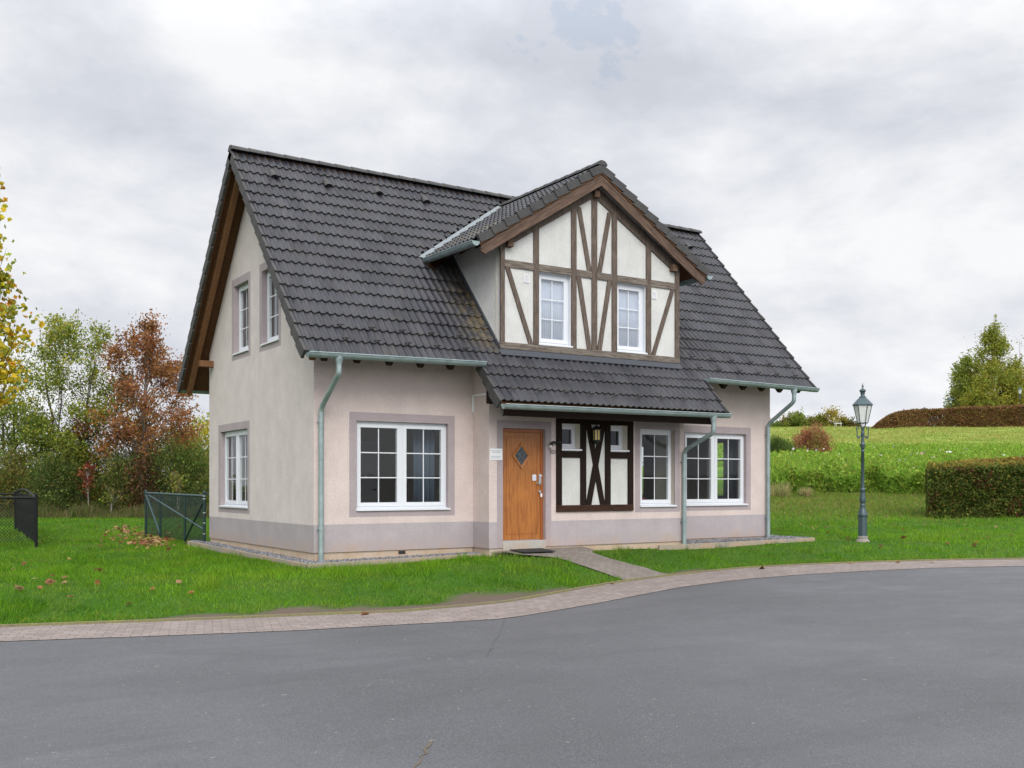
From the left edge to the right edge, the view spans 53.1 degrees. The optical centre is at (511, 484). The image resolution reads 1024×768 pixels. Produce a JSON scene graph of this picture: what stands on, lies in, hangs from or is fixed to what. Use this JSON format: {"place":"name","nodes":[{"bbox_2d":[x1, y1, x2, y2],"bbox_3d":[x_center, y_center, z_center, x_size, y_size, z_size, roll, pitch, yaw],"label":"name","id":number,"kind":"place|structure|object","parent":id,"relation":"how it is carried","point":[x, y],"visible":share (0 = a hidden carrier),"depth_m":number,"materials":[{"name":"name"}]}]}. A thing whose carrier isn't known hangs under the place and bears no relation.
{"place":"outdoors","nodes":[
{"label":"outdoors","id":0,"kind":"place"},
{"bbox_2d":[0,500,208,518],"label":"rough grass","id":1,"kind":"structure","parent":0,"point":[87,511],"depth_m":38.30,"materials":[{"name":"plant"}]},
{"bbox_2d":[0,566,1023,767],"bbox_3d":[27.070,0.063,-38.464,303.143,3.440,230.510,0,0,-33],"label":"road","id":2,"kind":"structure","parent":0,"point":[913,668],"depth_m":8.88,"materials":[{"name":"grey asphalt"}]},
{"bbox_2d":[413,620,504,767],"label":"road crack","id":3,"kind":"object","parent":2,"relation":"on","point":[425,750],"visible":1,"depth_m":6.91,"materials":[{"name":"grey asphalt"}]},
{"bbox_2d":[0,427,1023,623],"bbox_3d":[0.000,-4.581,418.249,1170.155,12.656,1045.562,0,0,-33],"label":"lawn","id":4,"kind":"structure","parent":0,"point":[459,598],"depth_m":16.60,"materials":[{"name":"plant"}]},
{"bbox_2d":[0,489,37,547],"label":"black wire fence","id":5,"kind":"object","parent":4,"relation":"on","point":[25,517],"visible":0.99,"depth_m":23.83,"materials":[{"name":"black metal"}]},
{"bbox_2d":[0,431,42,511],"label":"broom shrub","id":6,"kind":"object","parent":4,"relation":"on","point":[2,471],"visible":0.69,"depth_m":40.01,"materials":[{"name":"green plant"}]},
{"bbox_2d":[0,181,44,408],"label":"maple tree","id":7,"kind":"object","parent":4,"relation":"on","point":[5,350],"visible":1,"depth_m":24.01,"materials":[{"name":"yellow plant"}]},
{"bbox_2d":[0,438,52,509],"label":"autumn shrub","id":8,"kind":"object","parent":4,"relation":"on","point":[21,458],"visible":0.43,"depth_m":40.78,"materials":[{"name":"green plant"}]},
{"bbox_2d":[0,351,63,503],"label":"poplar tree","id":9,"kind":"object","parent":4,"relation":"on","point":[7,433],"visible":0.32,"depth_m":42.78,"materials":[{"name":"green plant"}]},
{"bbox_2d":[16,436,94,510],"bbox_3d":[-17.849,-0.314,40.051,3.061,3.259,2.703,0,0,35],"label":"broom shrub","id":10,"kind":"object","parent":4,"relation":"on","point":[58,496],"visible":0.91,"depth_m":39.72,"materials":[{"name":"green plant"}]},
{"bbox_2d":[0,307,131,509],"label":"poplar tree","id":11,"kind":"object","parent":4,"relation":"on","point":[49,440],"visible":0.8,"depth_m":41.15,"materials":[{"name":"green plant"}]},
{"bbox_2d":[45,429,114,508],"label":"autumn shrub","id":12,"kind":"object","parent":4,"relation":"on","point":[98,465],"visible":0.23,"depth_m":41.82,"materials":[{"name":"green plant"}]},
{"bbox_2d":[76,461,101,502],"bbox_3d":[-16.467,0.223,39.513,0.835,2.281,0.915,0,0,22],"label":"sapling","id":13,"kind":"object","parent":4,"relation":"on","point":[87,480],"visible":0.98,"depth_m":39.43,"materials":[{"name":"red plant"}]},
{"bbox_2d":[1,469,208,509],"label":"undergrowth","id":14,"kind":"object","parent":4,"relation":"on","point":[115,493],"visible":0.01,"depth_m":45.87,"materials":[{"name":"green plant"}]},
{"bbox_2d":[79,435,131,508],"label":"autumn shrub","id":15,"kind":"object","parent":4,"relation":"on","point":[94,493],"visible":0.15,"depth_m":42.63,"materials":[{"name":"green plant"}]},
{"bbox_2d":[99,484,128,510],"bbox_3d":[-15.286,0.667,39.464,0.991,1.410,0.953,0,0,-7],"label":"sapling","id":16,"kind":"object","parent":4,"relation":"on","point":[111,495],"visible":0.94,"depth_m":39.50,"materials":[{"name":"green plant"}]},
{"bbox_2d":[90,442,146,511],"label":"broom shrub","id":17,"kind":"object","parent":4,"relation":"on","point":[115,470],"visible":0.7,"depth_m":40.34,"materials":[{"name":"green plant"}]},
{"bbox_2d":[65,308,205,493],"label":"oak tree","id":18,"kind":"object","parent":4,"relation":"on","point":[151,367],"visible":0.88,"depth_m":41.40,"materials":[{"name":"brown plant"}]},
{"bbox_2d":[114,443,165,510],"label":"autumn shrub","id":19,"kind":"object","parent":4,"relation":"on","point":[144,480],"visible":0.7,"depth_m":40.24,"materials":[{"name":"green plant"}]},
{"bbox_2d":[111,435,168,506],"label":"broom shrub","id":20,"kind":"object","parent":4,"relation":"on","point":[148,475],"visible":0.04,"depth_m":42.80,"materials":[{"name":"green plant"}]},
{"bbox_2d":[126,423,208,508],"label":"broom shrub","id":21,"kind":"object","parent":4,"relation":"on","point":[176,458],"visible":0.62,"depth_m":40.66,"materials":[{"name":"green plant"}]},
{"bbox_2d":[144,490,208,543],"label":"green gate","id":22,"kind":"structure","parent":4,"relation":"on","point":[158,516],"depth_m":25.14,"materials":[{"name":"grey metal"}]},
{"bbox_2d":[170,470,188,509],"bbox_3d":[-12.977,0.383,39.882,0.719,1.960,0.769,0,0,-33],"label":"sapling","id":23,"kind":"object","parent":4,"relation":"on","point":[177,484],"visible":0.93,"depth_m":39.76,"materials":[{"name":"green plant"}]},
{"bbox_2d":[154,411,208,485],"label":"maple tree","id":24,"kind":"object","parent":4,"relation":"on","point":[204,431],"visible":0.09,"depth_m":47.09,"materials":[{"name":"yellow plant"}]},
{"bbox_2d":[161,430,208,509],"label":"broom shrub","id":25,"kind":"object","parent":4,"relation":"on","point":[199,459],"visible":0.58,"depth_m":41.12,"materials":[{"name":"green plant"}]},
{"bbox_2d":[199,410,208,443],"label":"poplar tree","id":26,"kind":"object","parent":4,"relation":"on","point":[206,423],"depth_m":49.81,"materials":[{"name":"yellow plant"}]},
{"bbox_2d":[176,145,819,561],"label":"half timbered house","id":27,"kind":"structure","parent":4,"relation":"on","point":[352,329],"depth_m":20.31,"materials":[{"name":"grey paint"}]},
{"bbox_2d":[219,429,247,508],"bbox_3d":[-5.871,-0.337,21.838,0.205,1.651,1.890,0,0,-33],"label":"window","id":28,"kind":"structure","parent":27,"relation":"in","point":[238,503],"depth_m":21.89,"materials":[{"name":"white plastic"}]},
{"bbox_2d":[232,283,248,355],"bbox_3d":[-5.594,-3.477,21.416,0.215,1.461,0.990,0,0,-33],"label":"window","id":29,"kind":"structure","parent":27,"relation":"in","point":[243,288],"depth_m":21.75,"materials":[{"name":"white plastic"}]},
{"bbox_2d":[260,272,278,345],"bbox_3d":[-4.636,-3.487,19.927,0.215,1.481,0.990,0,0,-33],"label":"window","id":30,"kind":"structure","parent":27,"relation":"in","point":[270,339],"depth_m":20.26,"materials":[{"name":"white plastic"}]},
{"bbox_2d":[356,421,450,510],"bbox_3d":[-2.028,-0.342,19.007,1.933,1.631,0.190,0,0,-33],"label":"window","id":31,"kind":"structure","parent":27,"relation":"in","point":[400,503],"depth_m":19.02,"materials":[{"name":"white plastic"}]},
{"bbox_2d":[413,429,434,501],"bbox_3d":[-1.700,-0.357,19.647,0.460,1.880,0.077,0,0,-33],"label":"curtain","id":32,"kind":"object","parent":27,"relation":"hanging from","point":[429,466],"visible":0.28,"depth_m":19.64,"materials":[{"name":"white fabric"}]},
{"bbox_2d":[490,448,501,459],"bbox_3d":[-0.300,-0.577,19.338,0.278,0.216,0.008,0,0,-33],"label":"notice sign","id":33,"kind":"object","parent":27,"relation":"attached to","point":[495,454],"visible":1,"depth_m":19.33,"materials":[{"name":"white plastic"}]},
{"bbox_2d":[503,428,542,540],"bbox_3d":[0.191,-0.005,19.770,0.984,2.155,0.145,0,0,-33],"label":"door","id":34,"kind":"structure","parent":27,"relation":"in","point":[522,448],"depth_m":19.78,"materials":[{"name":"orange wood"}]},
{"bbox_2d":[541,280,561,339],"bbox_3d":[0.777,-3.472,20.285,0.922,1.650,0.019,0,0,-33],"label":"curtain","id":35,"kind":"object","parent":27,"relation":"hanging from","point":[546,310],"visible":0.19,"depth_m":20.27,"materials":[{"name":"grey fabric"}]},
{"bbox_2d":[549,441,560,447],"bbox_3d":[0.843,-0.789,19.993,0.068,0.147,0.336,0,0,41],"label":"wall spotlight","id":36,"kind":"object","parent":27,"relation":"attached to","point":[552,443],"depth_m":19.91,"materials":[{"name":"black paint"}]},
{"bbox_2d":[539,273,572,347],"bbox_3d":[0.820,-3.435,20.209,0.817,1.428,0.190,0,0,-33],"label":"window","id":37,"kind":"structure","parent":27,"relation":"in","point":[548,342],"depth_m":20.29,"materials":[{"name":"white plastic"}]},
{"bbox_2d":[562,424,581,450],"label":"window","id":38,"kind":"structure","parent":27,"relation":"in","point":[568,430],"depth_m":20.44,"materials":[{"name":"white plastic"}]},
{"bbox_2d":[591,424,601,444],"bbox_3d":[1.694,-1.007,20.497,0.200,0.411,0.200,0,0,-33],"label":"wall lantern","id":39,"kind":"object","parent":27,"relation":"attached to","point":[596,434],"depth_m":20.44,"materials":[{"name":"black paint"}]},
{"bbox_2d":[611,426,629,451],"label":"window","id":40,"kind":"structure","parent":27,"relation":"in","point":[616,431],"depth_m":21.11,"materials":[{"name":"white plastic"}]},
{"bbox_2d":[619,290,636,346],"bbox_3d":[2.385,-3.472,21.320,0.902,1.650,0.017,0,0,-33],"label":"curtain","id":41,"kind":"object","parent":27,"relation":"hanging from","point":[627,318],"visible":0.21,"depth_m":21.33,"materials":[{"name":"grey fabric"}]},
{"bbox_2d":[617,284,647,354],"bbox_3d":[2.443,-3.435,21.253,0.812,1.428,0.190,0,0,-33],"label":"window","id":42,"kind":"structure","parent":27,"relation":"in","point":[639,349],"depth_m":21.37,"materials":[{"name":"white plastic"}]},
{"bbox_2d":[640,429,676,506],"bbox_3d":[3.036,-0.352,21.565,0.993,1.631,0.195,0,0,-33],"label":"window","id":43,"kind":"structure","parent":27,"relation":"in","point":[643,503],"depth_m":21.62,"materials":[{"name":"white plastic"}]},
{"bbox_2d":[685,432,748,505],"bbox_3d":[4.615,-0.347,23.280,1.935,1.641,0.190,0,0,-33],"label":"window","id":44,"kind":"structure","parent":27,"relation":"in","point":[712,501],"depth_m":23.30,"materials":[{"name":"white plastic"}]},
{"bbox_2d":[717,439,722,498],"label":"window","id":45,"kind":"structure","parent":27,"relation":"in","point":[718,440],"depth_m":25.33,"materials":[{"name":"white plastic"}]},
{"bbox_2d":[723,439,735,498],"bbox_3d":[5.095,-0.357,24.019,0.380,1.880,0.081,0,0,-33],"label":"curtain","id":46,"kind":"object","parent":27,"relation":"hanging from","point":[732,469],"visible":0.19,"depth_m":24.02,"materials":[{"name":"grey fabric"}]},
{"bbox_2d":[187,536,814,568],"bbox_3d":[-0.229,1.463,23.893,12.406,0.480,7.808,0,0,-33],"label":"edging","id":47,"kind":"object","parent":4,"relation":"on","point":[660,547],"visible":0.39,"depth_m":21.42,"materials":[{"name":"concrete"}]},
{"bbox_2d":[191,535,810,563],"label":"gravel","id":48,"kind":"structure","parent":4,"relation":"on","point":[306,561],"depth_m":20.44,"materials":[{"name":"grey gravel"}]},
{"bbox_2d":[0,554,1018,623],"bbox_3d":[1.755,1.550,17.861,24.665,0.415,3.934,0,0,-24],"label":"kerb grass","id":49,"kind":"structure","parent":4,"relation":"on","point":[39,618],"depth_m":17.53,"materials":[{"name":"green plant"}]},
{"bbox_2d":[0,558,1023,626],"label":"kerb","id":50,"kind":"structure","parent":4,"relation":"on","point":[272,615],"depth_m":14.33,"materials":[{"name":"grey concrete"}]},
{"bbox_2d":[12,524,1011,614],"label":"fallen leaves","id":51,"kind":"object","parent":4,"relation":"on","point":[144,541],"visible":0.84,"depth_m":24.12,"materials":[{"name":"brown plant"}]},
{"bbox_2d":[770,418,789,426],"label":"crest tree","id":52,"kind":"object","parent":4,"relation":"on","point":[777,424],"visible":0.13,"depth_m":138.53,"materials":[{"name":"green plant"}]},
{"bbox_2d":[770,481,791,496],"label":"grass tuft","id":53,"kind":"object","parent":4,"relation":"on","point":[778,491],"visible":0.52,"depth_m":41.60,"materials":[{"name":"beige plant"}]},
{"bbox_2d":[770,433,799,453],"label":"broom shrub","id":54,"kind":"object","parent":4,"relation":"on","point":[777,444],"visible":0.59,"depth_m":59.67,"materials":[{"name":"green plant"}]},
{"bbox_2d":[775,414,796,426],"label":"crest tree","id":55,"kind":"object","parent":4,"relation":"on","point":[783,419],"visible":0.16,"depth_m":139.34,"materials":[{"name":"green plant"}]},
{"bbox_2d":[784,407,811,426],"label":"crest tree","id":56,"kind":"object","parent":4,"relation":"on","point":[797,418],"visible":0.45,"depth_m":138.54,"materials":[{"name":"green plant"}]},
{"bbox_2d":[797,486,814,497],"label":"grass tuft","id":57,"kind":"object","parent":4,"relation":"on","point":[806,493],"visible":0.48,"depth_m":41.71,"materials":[{"name":"beige plant"}]},
{"bbox_2d":[797,416,819,426],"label":"crest tree","id":58,"kind":"object","parent":4,"relation":"on","point":[810,418],"visible":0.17,"depth_m":139.06,"materials":[{"name":"green plant"}]},
{"bbox_2d":[789,418,835,452],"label":"autumn shrub","id":59,"kind":"object","parent":4,"relation":"on","point":[804,438],"visible":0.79,"depth_m":61.68,"materials":[{"name":"brown plant"}]},
{"bbox_2d":[808,412,833,426],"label":"crest tree","id":60,"kind":"object","parent":4,"relation":"on","point":[821,419],"visible":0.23,"depth_m":139.24,"materials":[{"name":"green plant"}]},
{"bbox_2d":[818,405,847,426],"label":"crest tree","id":61,"kind":"object","parent":4,"relation":"on","point":[833,413],"visible":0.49,"depth_m":139.08,"materials":[{"name":"yellow plant"}]},
{"bbox_2d":[830,416,866,426],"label":"crest tree","id":62,"kind":"object","parent":4,"relation":"on","point":[848,423],"visible":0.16,"depth_m":139.62,"materials":[{"name":"green plant"}]},
{"bbox_2d":[852,383,872,541],"bbox_3d":[8.184,-0.495,23.900,0.436,3.758,0.448,0,0,0],"label":"street lamp","id":63,"kind":"object","parent":4,"relation":"on","point":[862,405],"visible":1,"depth_m":23.84,"materials":[{"name":"metal"}]},
{"bbox_2d":[717,425,1023,466],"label":"hill grass","id":64,"kind":"structure","parent":4,"relation":"on","point":[940,430],"depth_m":81.09,"materials":[{"name":"green plant"}]},
{"bbox_2d":[770,442,1023,493],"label":"meadow plants","id":65,"kind":"object","parent":4,"relation":"on","point":[828,471],"visible":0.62,"depth_m":44.62,"materials":[{"name":"green plant"}]},
{"bbox_2d":[792,445,1004,467],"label":"meadow flowers","id":66,"kind":"object","parent":4,"relation":"on","point":[898,459],"visible":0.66,"depth_m":50.55,"materials":[{"name":"white plant"}]},
{"bbox_2d":[871,404,1023,428],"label":"hedge","id":67,"kind":"object","parent":4,"relation":"on","point":[913,417],"visible":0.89,"depth_m":100.92,"materials":[{"name":"brown plant"}]},
{"bbox_2d":[945,372,965,421],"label":"hill tree","id":68,"kind":"object","parent":4,"relation":"on","point":[952,393],"visible":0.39,"depth_m":118.60,"materials":[{"name":"green plant"}]},
{"bbox_2d":[938,349,997,408],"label":"hill tree","id":69,"kind":"object","parent":4,"relation":"on","point":[966,361],"visible":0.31,"depth_m":118.28,"materials":[{"name":"green plant"}]},
{"bbox_2d":[925,458,1023,518],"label":"hedge","id":70,"kind":"object","parent":4,"relation":"on","point":[974,489],"visible":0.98,"depth_m":33.42,"materials":[{"name":"green plant"}]},
{"bbox_2d":[956,368,1007,425],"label":"hill tree","id":71,"kind":"object","parent":4,"relation":"on","point":[971,399],"visible":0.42,"depth_m":114.28,"materials":[{"name":"green plant"}]},
{"bbox_2d":[943,455,1023,462],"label":"plants","id":72,"kind":"object","parent":4,"relation":"on","point":[1017,458],"visible":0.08,"depth_m":41.13,"materials":[{"name":"green plant"}]},
{"bbox_2d":[950,314,1023,423],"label":"hill tree","id":73,"kind":"object","parent":4,"relation":"on","point":[989,338],"visible":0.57,"depth_m":117.77,"materials":[{"name":"green plant"}]},
{"bbox_2d":[994,367,1023,426],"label":"hill tree","id":74,"kind":"object","parent":4,"relation":"on","point":[1014,394],"visible":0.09,"depth_m":118.02,"materials":[{"name":"green plant"}]},
{"bbox_2d":[1010,335,1023,402],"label":"hill tree","id":75,"kind":"object","parent":4,"relation":"on","point":[1020,354],"visible":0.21,"depth_m":118.92,"materials":[{"name":"green plant"}]},
{"bbox_2d":[0,559,1023,640],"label":"pavement strip","id":76,"kind":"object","parent":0,"point":[580,597],"visible":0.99,"depth_m":13.97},
{"bbox_2d":[0,0,1023,475],"label":"sky","id":77,"kind":"structure","parent":0,"point":[856,167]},
{"bbox_2d":[496,547,665,579],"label":"path","id":78,"kind":"structure","parent":0,"point":[586,557],"depth_m":19.21,"materials":[{"name":"grey stone"}]},
{"bbox_2d":[510,548,555,552],"bbox_3d":[0.390,1.240,19.355,0.740,0.045,0.470,0,0,-33],"label":"door mat","id":79,"kind":"object","parent":78,"relation":"on","point":[532,550],"depth_m":19.30,"materials":[{"name":"black rubber"}]},
{"bbox_2d":[770,491,992,533],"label":"rough bank","id":80,"kind":"structure","parent":0,"point":[855,499],"depth_m":38.59,"materials":[{"name":"green plant"}]}
]}

